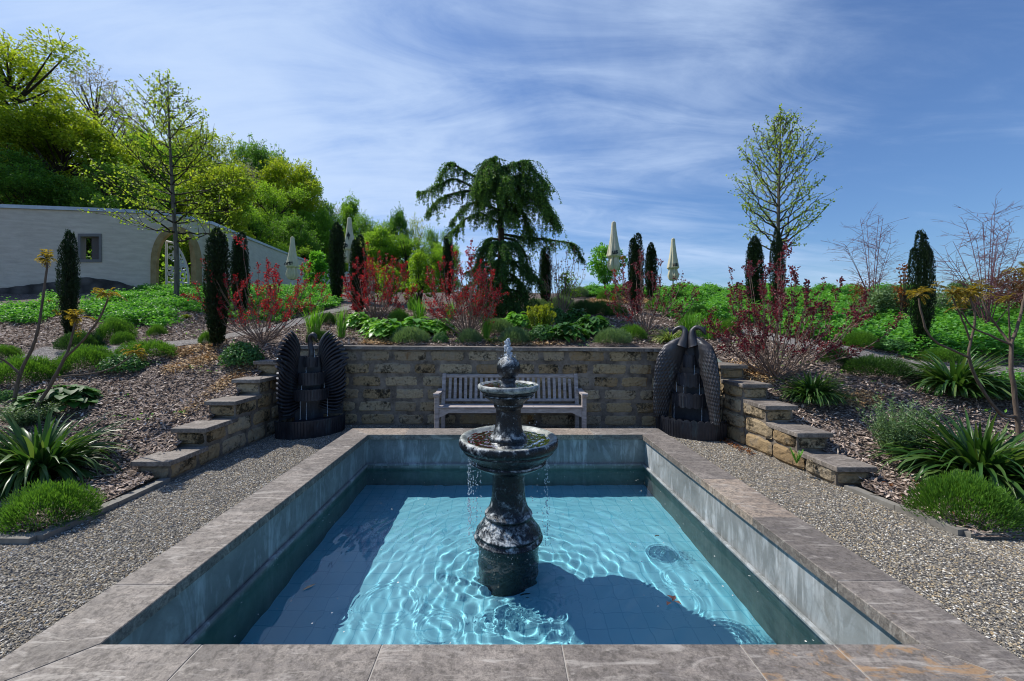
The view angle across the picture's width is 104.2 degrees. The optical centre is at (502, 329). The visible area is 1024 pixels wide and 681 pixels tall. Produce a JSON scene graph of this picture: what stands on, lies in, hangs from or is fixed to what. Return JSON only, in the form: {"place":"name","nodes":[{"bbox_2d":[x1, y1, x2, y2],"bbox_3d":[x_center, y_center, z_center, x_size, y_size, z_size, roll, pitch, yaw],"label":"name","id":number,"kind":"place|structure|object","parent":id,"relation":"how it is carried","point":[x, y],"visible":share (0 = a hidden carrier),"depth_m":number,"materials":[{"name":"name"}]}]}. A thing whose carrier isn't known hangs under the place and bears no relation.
{"place":"outdoors","nodes":[
{"label":"outdoors","id":0,"kind":"place"},
{"bbox_2d":[78,168,190,284],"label":"meadow hill","id":1,"kind":"structure","parent":0,"point":[159,261],"depth_m":27.37,"materials":[{"name":"green plant"}]},
{"bbox_2d":[0,142,75,205],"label":"woodland tree","id":2,"kind":"object","parent":1,"relation":"on","point":[27,185],"visible":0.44,"depth_m":19.66,"materials":[{"name":"green plant"}]},
{"bbox_2d":[0,22,141,196],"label":"woodland tree","id":3,"kind":"object","parent":1,"relation":"on","point":[28,76],"visible":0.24,"depth_m":23.64,"materials":[{"name":"green plant"}]},
{"bbox_2d":[0,93,145,238],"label":"woodland tree","id":4,"kind":"object","parent":1,"relation":"on","point":[26,136],"visible":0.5,"depth_m":21.83,"materials":[{"name":"green plant"}]},
{"bbox_2d":[21,57,146,188],"bbox_3d":[-34.798,-15.517,34.402,8.318,14.222,8.781,0,0,26],"label":"woodland tree","id":5,"kind":"object","parent":1,"relation":"on","point":[99,98],"visible":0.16,"depth_m":33.81,"materials":[{"name":"green plant"}]},
{"bbox_2d":[32,155,172,258],"bbox_3d":[-21.199,-5.996,21.628,5.375,6.914,4.954,0,0,5],"label":"woodland tree","id":6,"kind":"object","parent":1,"relation":"on","point":[72,199],"visible":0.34,"depth_m":20.94,"materials":[{"name":"green plant"}]},
{"bbox_2d":[92,168,189,272],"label":"woodland tree","id":7,"kind":"object","parent":1,"relation":"on","point":[169,237],"visible":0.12,"depth_m":24.29,"materials":[{"name":"green plant"}]},
{"bbox_2d":[111,122,216,255],"bbox_3d":[-26.959,-10.365,31.258,8.633,10.908,8.089,0,0,26],"label":"woodland tree","id":8,"kind":"object","parent":1,"relation":"on","point":[143,145],"visible":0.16,"depth_m":29.69,"materials":[{"name":"green plant"}]},
{"bbox_2d":[0,204,374,293],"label":"garden wall","id":9,"kind":"structure","parent":1,"relation":"on","point":[127,256],"depth_m":15.44,"materials":[{"name":"white paint"}]},
{"bbox_2d":[78,234,101,261],"bbox_3d":[-15.918,-3.150,15.437,0.698,1.149,0.340,0,0,-21],"label":"window","id":10,"kind":"structure","parent":9,"relation":"in","point":[96,238],"depth_m":15.39,"materials":[{"name":"grey stone"}]},
{"bbox_2d":[165,240,189,284],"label":"garden gate","id":11,"kind":"structure","parent":9,"relation":"attached to","point":[183,263],"depth_m":16.76,"materials":[{"name":"metal"}]},
{"bbox_2d":[141,105,253,262],"bbox_3d":[-25.535,-11.018,33.288,8.369,13.160,6.878,0,0,28],"label":"woodland tree","id":12,"kind":"object","parent":1,"relation":"on","point":[222,150],"visible":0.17,"depth_m":32.97,"materials":[{"name":"green plant"}]},
{"bbox_2d":[164,149,258,278],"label":"woodland tree","id":13,"kind":"object","parent":1,"relation":"on","point":[241,195],"visible":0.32,"depth_m":26.58,"materials":[{"name":"green plant"}]},
{"bbox_2d":[223,134,281,210],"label":"woodland tree","id":14,"kind":"object","parent":1,"relation":"on","point":[255,155],"visible":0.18,"depth_m":46.24,"materials":[{"name":"green plant"}]},
{"bbox_2d":[234,210,288,251],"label":"woodland tree","id":15,"kind":"object","parent":1,"relation":"on","point":[251,226],"visible":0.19,"depth_m":30.80,"materials":[{"name":"green plant"}]},
{"bbox_2d":[248,175,310,253],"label":"woodland tree","id":16,"kind":"object","parent":1,"relation":"on","point":[274,200],"visible":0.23,"depth_m":39.15,"materials":[{"name":"green plant"}]},
{"bbox_2d":[252,150,328,242],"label":"woodland tree","id":17,"kind":"object","parent":1,"relation":"on","point":[301,173],"visible":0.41,"depth_m":44.23,"materials":[{"name":"green plant"}]},
{"bbox_2d":[284,237,298,284],"bbox_3d":[-9.604,-2.882,18.199,0.528,2.758,0.580,0,0,13],"label":"closed parasol","id":18,"kind":"object","parent":1,"relation":"on","point":[292,266],"visible":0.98,"depth_m":18.08,"materials":[{"name":"fabric"}]},
{"bbox_2d":[268,210,325,262],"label":"woodland tree","id":19,"kind":"object","parent":1,"relation":"on","point":[293,225],"visible":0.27,"depth_m":35.05,"materials":[{"name":"green plant"}]},
{"bbox_2d":[299,250,329,284],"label":"shrub","id":20,"kind":"object","parent":1,"relation":"on","point":[319,265],"visible":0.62,"depth_m":26.66,"materials":[{"name":"green plant"}]},
{"bbox_2d":[298,204,348,270],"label":"woodland tree","id":21,"kind":"object","parent":1,"relation":"on","point":[321,224],"visible":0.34,"depth_m":42.49,"materials":[{"name":"green plant"}]},
{"bbox_2d":[338,194,363,238],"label":"woodland tree","id":22,"kind":"object","parent":1,"relation":"on","point":[349,208],"visible":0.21,"depth_m":61.28,"materials":[{"name":"green plant"}]},
{"bbox_2d":[347,211,395,282],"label":"woodland tree","id":23,"kind":"object","parent":1,"relation":"on","point":[364,227],"visible":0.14,"depth_m":57.17,"materials":[{"name":"green plant"}]},
{"bbox_2d":[355,221,417,292],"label":"woodland tree","id":24,"kind":"object","parent":1,"relation":"on","point":[376,237],"visible":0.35,"depth_m":53.20,"materials":[{"name":"green plant"}]},
{"bbox_2d":[386,201,413,270],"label":"woodland tree","id":25,"kind":"object","parent":1,"relation":"on","point":[398,222],"visible":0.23,"depth_m":65.19,"materials":[{"name":"green plant"}]},
{"bbox_2d":[377,229,442,292],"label":"woodland tree","id":26,"kind":"object","parent":1,"relation":"on","point":[401,239],"visible":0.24,"depth_m":55.34,"materials":[{"name":"green plant"}]},
{"bbox_2d":[424,242,462,292],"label":"woodland tree","id":27,"kind":"object","parent":1,"relation":"on","point":[440,252],"visible":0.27,"depth_m":58.81,"materials":[{"name":"green plant"}]},
{"bbox_2d":[0,352,279,531],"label":"bark mulch slope","id":28,"kind":"structure","parent":0,"point":[165,419],"depth_m":5.65,"materials":[{"name":"wood"}]},
{"bbox_2d":[0,249,57,404],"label":"bronze sapling","id":29,"kind":"object","parent":28,"relation":"on","point":[32,347],"visible":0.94,"depth_m":5.30,"materials":[{"name":"brown plant"}]},
{"bbox_2d":[0,398,66,426],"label":"wispy shrub","id":30,"kind":"object","parent":28,"relation":"on","point":[23,417],"visible":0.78,"depth_m":5.09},
{"bbox_2d":[0,352,70,383],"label":"santolina mound","id":31,"kind":"object","parent":28,"relation":"on","point":[42,365],"visible":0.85,"depth_m":6.19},
{"bbox_2d":[6,384,102,413],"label":"broadleaf plant","id":32,"kind":"object","parent":28,"relation":"on","point":[63,394],"visible":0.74,"depth_m":5.42,"materials":[{"name":"green plant"}]},
{"bbox_2d":[0,477,109,536],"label":"santolina mound","id":33,"kind":"object","parent":28,"relation":"on","point":[17,507],"visible":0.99,"depth_m":3.37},
{"bbox_2d":[0,406,140,499],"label":"strap leaf plant","id":34,"kind":"object","parent":28,"relation":"on","point":[47,454],"visible":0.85,"depth_m":4.16,"materials":[{"name":"plant"}]},
{"bbox_2d":[52,343,121,369],"bbox_3d":[-6.964,0.424,6.651,1.088,0.453,0.783,0,0,0],"label":"santolina mound","id":35,"kind":"object","parent":28,"relation":"on","point":[90,353],"visible":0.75,"depth_m":6.52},
{"bbox_2d":[31,287,146,417],"bbox_3d":[-5.508,0.341,5.244,1.421,1.757,0.762,0,0,0],"label":"bronze sapling","id":36,"kind":"object","parent":28,"relation":"on","point":[76,323],"visible":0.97,"depth_m":5.22,"materials":[{"name":"brown plant"}]},
{"bbox_2d":[94,351,151,372],"bbox_3d":[-6.255,0.528,6.602,0.715,0.360,0.597,0,0,0],"label":"leafy mound","id":37,"kind":"object","parent":28,"relation":"on","point":[127,363],"visible":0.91,"depth_m":6.46,"materials":[{"name":"green plant"}]},
{"bbox_2d":[110,338,177,356],"bbox_3d":[-6.233,0.297,7.089,1.154,0.341,0.801,0,0,0],"label":"santolina mound","id":38,"kind":"object","parent":28,"relation":"on","point":[151,344],"visible":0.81,"depth_m":6.91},
{"bbox_2d":[217,339,264,366],"bbox_3d":[-4.440,0.393,6.799,0.703,0.478,0.587,0,0,0],"label":"leafy mound","id":39,"kind":"object","parent":28,"relation":"on","point":[234,351],"visible":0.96,"depth_m":6.65,"materials":[{"name":"green plant"}]},
{"bbox_2d":[155,298,927,416],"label":"fresh wood chips","id":40,"kind":"object","parent":28,"relation":"on","point":[183,352],"visible":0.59,"depth_m":6.64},
{"bbox_2d":[22,302,374,359],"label":"gravel path","id":41,"kind":"structure","parent":0,"point":[48,352],"depth_m":7.50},
{"bbox_2d":[0,292,1019,355],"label":"planted hillside","id":42,"kind":"structure","parent":0,"point":[30,297],"depth_m":8.29,"materials":[{"name":"green plant"}]},
{"bbox_2d":[55,229,80,333],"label":"columnar yew","id":43,"kind":"object","parent":42,"relation":"on","point":[68,294],"visible":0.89,"depth_m":8.10,"materials":[{"name":"green plant"}]},
{"bbox_2d":[50,329,107,349],"bbox_3d":[-7.776,0.172,7.330,0.835,0.388,0.614,0,0,0],"label":"rosemary mound","id":44,"kind":"object","parent":42,"relation":"on","point":[91,338],"visible":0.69,"depth_m":7.21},
{"bbox_2d":[93,316,138,340],"bbox_3d":[-7.778,-0.043,7.950,0.803,0.525,0.578,0,0,0],"label":"santolina mound","id":45,"kind":"object","parent":42,"relation":"on","point":[110,327],"visible":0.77,"depth_m":7.88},
{"bbox_2d":[69,68,258,296],"bbox_3d":[-11.074,-4.611,13.410,4.644,7.794,5.596,0,0,-44],"label":"plane tree","id":46,"kind":"object","parent":42,"relation":"on","point":[177,241],"visible":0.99,"depth_m":12.87,"materials":[{"name":"green plant"}]},
{"bbox_2d":[0,282,345,327],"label":"ground cover","id":47,"kind":"object","parent":42,"relation":"on","point":[161,301],"visible":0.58,"depth_m":11.01,"materials":[{"name":"plant"}]},
{"bbox_2d":[202,226,232,347],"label":"columnar yew","id":48,"kind":"object","parent":42,"relation":"on","point":[217,248],"visible":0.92,"depth_m":7.26,"materials":[{"name":"green plant"}]},
{"bbox_2d":[229,231,250,311],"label":"columnar yew","id":49,"kind":"object","parent":42,"relation":"on","point":[239,256],"visible":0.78,"depth_m":10.61,"materials":[{"name":"green plant"}]},
{"bbox_2d":[180,234,331,343],"bbox_3d":[-4.647,-0.731,7.336,2.467,2.008,1.655,0,0,0],"label":"smoke bush","id":50,"kind":"object","parent":42,"relation":"on","point":[242,318],"visible":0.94,"depth_m":7.45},
{"bbox_2d":[328,221,346,297],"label":"columnar yew","id":51,"kind":"object","parent":42,"relation":"on","point":[336,260],"visible":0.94,"depth_m":12.87,"materials":[{"name":"green plant"}]},
{"bbox_2d":[348,234,368,311],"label":"columnar yew","id":52,"kind":"object","parent":42,"relation":"on","point":[357,250],"visible":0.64,"depth_m":10.76,"materials":[{"name":"green plant"}]},
{"bbox_2d":[340,242,417,319],"bbox_3d":[-3.072,-1.122,9.741,1.896,1.883,1.298,0,0,0],"label":"smoke bush","id":53,"kind":"object","parent":42,"relation":"on","point":[389,290],"visible":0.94,"depth_m":9.64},
{"bbox_2d":[362,318,412,340],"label":"broadleaf plant","id":54,"kind":"object","parent":42,"relation":"on","point":[388,329],"visible":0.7,"depth_m":7.87,"materials":[{"name":"green plant"}]},
{"bbox_2d":[389,325,431,342],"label":"lavender mound","id":55,"kind":"object","parent":42,"relation":"on","point":[414,334],"visible":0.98,"depth_m":7.53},
{"bbox_2d":[400,249,435,308],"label":"lime bush","id":56,"kind":"object","parent":42,"relation":"on","point":[416,264],"visible":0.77,"depth_m":11.39,"materials":[{"name":"green plant"}]},
{"bbox_2d":[442,232,454,295],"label":"columnar yew","id":57,"kind":"object","parent":42,"relation":"on","point":[447,252],"visible":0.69,"depth_m":14.42,"materials":[{"name":"green plant"}]},
{"bbox_2d":[421,240,508,333],"bbox_3d":[-0.776,-0.849,8.081,1.818,2.029,1.077,0,0,0],"label":"smoke bush","id":58,"kind":"object","parent":42,"relation":"on","point":[476,315],"visible":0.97,"depth_m":7.96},
{"bbox_2d":[415,156,586,318],"bbox_3d":[-0.046,-2.329,10.656,4.772,4.692,2.351,0,0,0],"label":"weeping cedar","id":59,"kind":"object","parent":42,"relation":"on","point":[494,180],"visible":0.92,"depth_m":10.33,"materials":[{"name":"green plant"}]},
{"bbox_2d":[498,326,532,342],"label":"lavender mound","id":60,"kind":"object","parent":42,"relation":"on","point":[512,334],"visible":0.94,"depth_m":7.60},
{"bbox_2d":[526,303,556,327],"bbox_3d":[0.807,-0.228,8.281,0.671,0.664,0.605,0,0,-6],"label":"euphorbia","id":61,"kind":"object","parent":42,"relation":"on","point":[542,316],"visible":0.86,"depth_m":8.18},
{"bbox_2d":[538,245,552,303],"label":"columnar yew","id":62,"kind":"object","parent":42,"relation":"on","point":[545,269],"visible":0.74,"depth_m":11.84,"materials":[{"name":"green plant"}]},
{"bbox_2d":[541,232,585,311],"bbox_3d":[1.560,-1.393,10.172,1.195,2.228,0.807,0,0,0],"label":"smoke bush","id":63,"kind":"object","parent":42,"relation":"on","point":[564,288],"visible":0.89,"depth_m":10.15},
{"bbox_2d":[546,322,589,341],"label":"broadleaf plant","id":64,"kind":"object","parent":42,"relation":"on","point":[567,329],"visible":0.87,"depth_m":7.60,"materials":[{"name":"green plant"}]},
{"bbox_2d":[572,314,614,336],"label":"broadleaf plant","id":65,"kind":"object","parent":42,"relation":"on","point":[595,324],"visible":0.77,"depth_m":8.03,"materials":[{"name":"green plant"}]},
{"bbox_2d":[585,242,627,284],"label":"tree","id":66,"kind":"object","parent":42,"relation":"on","point":[602,271],"visible":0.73,"depth_m":16.34,"materials":[{"name":"green plant"}]},
{"bbox_2d":[606,221,620,279],"bbox_3d":[4.403,-2.827,15.796,0.517,2.951,0.565,0,0,39],"label":"closed parasol","id":67,"kind":"object","parent":42,"relation":"on","point":[613,255],"visible":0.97,"depth_m":15.67,"materials":[{"name":"beige fabric"}]},
{"bbox_2d":[593,327,633,343],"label":"lavender mound","id":68,"kind":"object","parent":42,"relation":"on","point":[616,335],"visible":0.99,"depth_m":7.37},
{"bbox_2d":[627,233,645,311],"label":"columnar yew","id":69,"kind":"object","parent":42,"relation":"on","point":[633,254],"visible":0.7,"depth_m":10.55,"materials":[{"name":"green plant"}]},
{"bbox_2d":[644,242,658,298],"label":"columnar yew","id":70,"kind":"object","parent":42,"relation":"on","point":[651,257],"visible":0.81,"depth_m":12.91,"materials":[{"name":"green plant"}]},
{"bbox_2d":[604,248,699,334],"bbox_3d":[3.135,-0.875,8.457,1.870,1.971,1.249,0,0,0],"label":"smoke bush","id":71,"kind":"object","parent":42,"relation":"on","point":[640,295],"visible":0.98,"depth_m":8.26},
{"bbox_2d":[667,238,678,283],"bbox_3d":[7.874,-2.842,18.381,0.536,2.796,0.582,0,0,0],"label":"closed parasol","id":72,"kind":"object","parent":42,"relation":"on","point":[672,265],"visible":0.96,"depth_m":18.27,"materials":[{"name":"beige fabric"}]},
{"bbox_2d":[744,235,765,305],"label":"columnar yew","id":73,"kind":"object","parent":42,"relation":"on","point":[754,252],"visible":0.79,"depth_m":10.99,"materials":[{"name":"green plant"}]},
{"bbox_2d":[768,227,786,317],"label":"columnar yew","id":74,"kind":"object","parent":42,"relation":"on","point":[776,247],"visible":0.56,"depth_m":9.50,"materials":[{"name":"green plant"}]},
{"bbox_2d":[725,103,841,249],"bbox_3d":[10.097,-4.711,14.799,3.391,7.189,3.350,0,0,25],"label":"plane tree","id":75,"kind":"object","parent":42,"relation":"on","point":[778,170],"visible":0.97,"depth_m":14.46,"materials":[{"name":"green plant"}]},
{"bbox_2d":[580,282,1023,359],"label":"ground cover","id":76,"kind":"object","parent":42,"relation":"on","point":[712,296],"visible":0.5,"depth_m":8.99,"materials":[{"name":"plant"}]},
{"bbox_2d":[842,329,882,347],"bbox_3d":[6.644,0.157,7.396,0.725,0.360,0.522,0,0,0],"label":"santolina mound","id":77,"kind":"object","parent":42,"relation":"on","point":[867,338],"visible":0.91,"depth_m":7.32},
{"bbox_2d":[821,205,907,295],"bbox_3d":[9.454,-1.822,10.445,2.205,2.818,1.362,0,0,0],"label":"bare tamarisk","id":78,"kind":"object","parent":42,"relation":"on","point":[877,259],"visible":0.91,"depth_m":10.43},
{"bbox_2d":[850,284,902,313],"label":"grey shrub","id":79,"kind":"object","parent":42,"relation":"on","point":[880,299],"visible":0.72,"depth_m":9.85,"materials":[{"name":"green plant"}]},
{"bbox_2d":[891,263,913,315],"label":"rusty shrub","id":80,"kind":"object","parent":42,"relation":"on","point":[903,302],"visible":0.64,"depth_m":9.47,"materials":[{"name":"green plant"}]},
{"bbox_2d":[904,229,937,348],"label":"columnar yew","id":81,"kind":"object","parent":42,"relation":"on","point":[922,257],"visible":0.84,"depth_m":7.26,"materials":[{"name":"green plant"}]},
{"bbox_2d":[932,277,991,317],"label":"grey shrub","id":82,"kind":"object","parent":42,"relation":"on","point":[940,299],"visible":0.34,"depth_m":9.37,"materials":[{"name":"green plant"}]},
{"bbox_2d":[931,191,1023,326],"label":"bare tamarisk","id":83,"kind":"object","parent":42,"relation":"on","point":[991,279],"visible":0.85,"depth_m":8.60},
{"bbox_2d":[979,266,1023,309],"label":"shrub","id":84,"kind":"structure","parent":42,"relation":"on","point":[1018,287],"depth_m":9.76,"materials":[{"name":"brown plant"}]},
{"bbox_2d":[0,425,1023,660],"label":"gravel ground","id":85,"kind":"structure","parent":0,"point":[846,542],"depth_m":3.13,"materials":[{"name":"gravel"}]},
{"bbox_2d":[0,478,170,544],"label":"bed edging","id":86,"kind":"object","parent":85,"relation":"on","point":[28,538],"visible":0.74,"depth_m":3.39,"materials":[{"name":"concrete"}]},
{"bbox_2d":[130,359,291,481],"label":"stepped wall","id":87,"kind":"structure","parent":85,"relation":"on","point":[247,415],"depth_m":5.45,"materials":[{"name":"stone"}]},
{"bbox_2d":[273,330,348,439],"bbox_3d":[-3.046,0.844,6.399,1.138,1.672,0.533,0,0,-40],"label":"bird fountain","id":88,"kind":"object","parent":85,"relation":"on","point":[311,388],"visible":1,"depth_m":6.39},
{"bbox_2d":[292,345,671,426],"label":"retaining wall","id":89,"kind":"structure","parent":85,"relation":"on","point":[392,385],"depth_m":6.96,"materials":[{"name":"stone"}]},
{"bbox_2d":[433,373,587,427],"bbox_3d":[0.125,1.220,6.665,2.470,0.920,0.620,0,0,0],"label":"garden bench","id":90,"kind":"object","parent":85,"relation":"on","point":[443,409],"visible":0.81,"depth_m":6.81,"materials":[{"name":"grey wood"}]},
{"bbox_2d":[0,428,1023,680],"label":"water basin","id":91,"kind":"object","parent":85,"relation":"in","point":[160,614],"visible":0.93,"depth_m":2.04,"materials":[{"name":"stone"}]},
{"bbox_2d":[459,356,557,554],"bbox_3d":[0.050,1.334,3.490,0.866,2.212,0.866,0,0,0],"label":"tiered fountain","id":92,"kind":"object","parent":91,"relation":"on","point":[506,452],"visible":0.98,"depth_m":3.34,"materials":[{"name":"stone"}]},
{"bbox_2d":[194,468,823,644],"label":"water","id":93,"kind":"structure","parent":91,"relation":"in","point":[585,581],"depth_m":2.95,"materials":[{"name":"blue liquid"}]},
{"bbox_2d":[460,398,554,567],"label":"falling water drops","id":94,"kind":"object","parent":93,"relation":"on","point":[546,466],"visible":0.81,"depth_m":3.45,"materials":[{"name":"white"}]},
{"bbox_2d":[0,306,1023,537],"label":"bark mulch","id":95,"kind":"object","parent":85,"relation":"on","point":[114,474],"visible":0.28,"depth_m":6.00,"materials":[{"name":"wood"}]},
{"bbox_2d":[653,325,726,441],"bbox_3d":[2.908,0.804,6.286,1.071,1.753,0.445,0,0,40],"label":"bird fountain","id":96,"kind":"object","parent":85,"relation":"on","point":[686,375],"visible":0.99,"depth_m":6.29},
{"bbox_2d":[718,362,876,485],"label":"stepped wall","id":97,"kind":"structure","parent":85,"relation":"on","point":[753,416],"depth_m":5.28,"materials":[{"name":"stone"}]},
{"bbox_2d":[844,485,1023,540],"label":"bed edging","id":98,"kind":"object","parent":85,"relation":"on","point":[958,530],"visible":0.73,"depth_m":3.45,"materials":[{"name":"concrete"}]},
{"bbox_2d":[0,0,1023,361],"label":"sky","id":99,"kind":"structure","parent":0,"point":[638,113],"materials":[{"name":"blue"}]},
{"bbox_2d":[716,352,1023,536],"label":"bark mulch slope","id":100,"kind":"structure","parent":0,"point":[847,427],"depth_m":5.50,"materials":[{"name":"wood"}]},
{"bbox_2d":[701,238,908,378],"bbox_3d":[4.510,-0.290,6.272,2.400,2.129,1.563,0,0,0],"label":"smoke bush","id":101,"kind":"object","parent":100,"relation":"on","point":[779,308],"visible":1,"depth_m":6.09,"materials":[{"name":"plant"}]},
{"bbox_2d":[770,369,858,405],"bbox_3d":[4.446,0.782,5.687,1.133,0.504,1.089,0,0,-34],"label":"strap leaf plant","id":102,"kind":"object","parent":100,"relation":"on","point":[808,389],"visible":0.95,"depth_m":5.58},
{"bbox_2d":[838,353,919,376],"bbox_3d":[5.990,0.549,6.462,1.122,0.356,0.825,0,0,0],"label":"rosemary mound","id":103,"kind":"object","parent":100,"relation":"on","point":[887,365],"visible":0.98,"depth_m":6.28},
{"bbox_2d":[856,394,954,459],"bbox_3d":[4.643,1.139,4.649,0.691,0.729,0.841,0,0,-30],"label":"wispy shrub","id":104,"kind":"object","parent":100,"relation":"on","point":[886,433],"visible":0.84,"depth_m":4.57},
{"bbox_2d":[915,346,962,361],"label":"santolina mound","id":105,"kind":"object","parent":100,"relation":"on","point":[944,353],"visible":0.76,"depth_m":6.83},
{"bbox_2d":[860,403,1023,503],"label":"strap leaf plant","id":106,"kind":"object","parent":100,"relation":"on","point":[995,458],"visible":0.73,"depth_m":4.09,"materials":[{"name":"plant"}]},
{"bbox_2d":[881,347,1023,399],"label":"strap leaf plant","id":107,"kind":"object","parent":100,"relation":"on","point":[958,380],"visible":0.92,"depth_m":5.71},
{"bbox_2d":[900,468,1023,537],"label":"santolina mound","id":108,"kind":"object","parent":100,"relation":"on","point":[964,487],"visible":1,"depth_m":3.38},
{"bbox_2d":[906,261,1023,440],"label":"bronze sapling","id":109,"kind":"object","parent":100,"relation":"on","point":[968,293],"visible":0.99,"depth_m":4.71,"materials":[{"name":"brown plant"}]},
{"bbox_2d":[742,327,1023,377],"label":"gravel path","id":110,"kind":"structure","parent":0,"point":[864,352],"depth_m":7.09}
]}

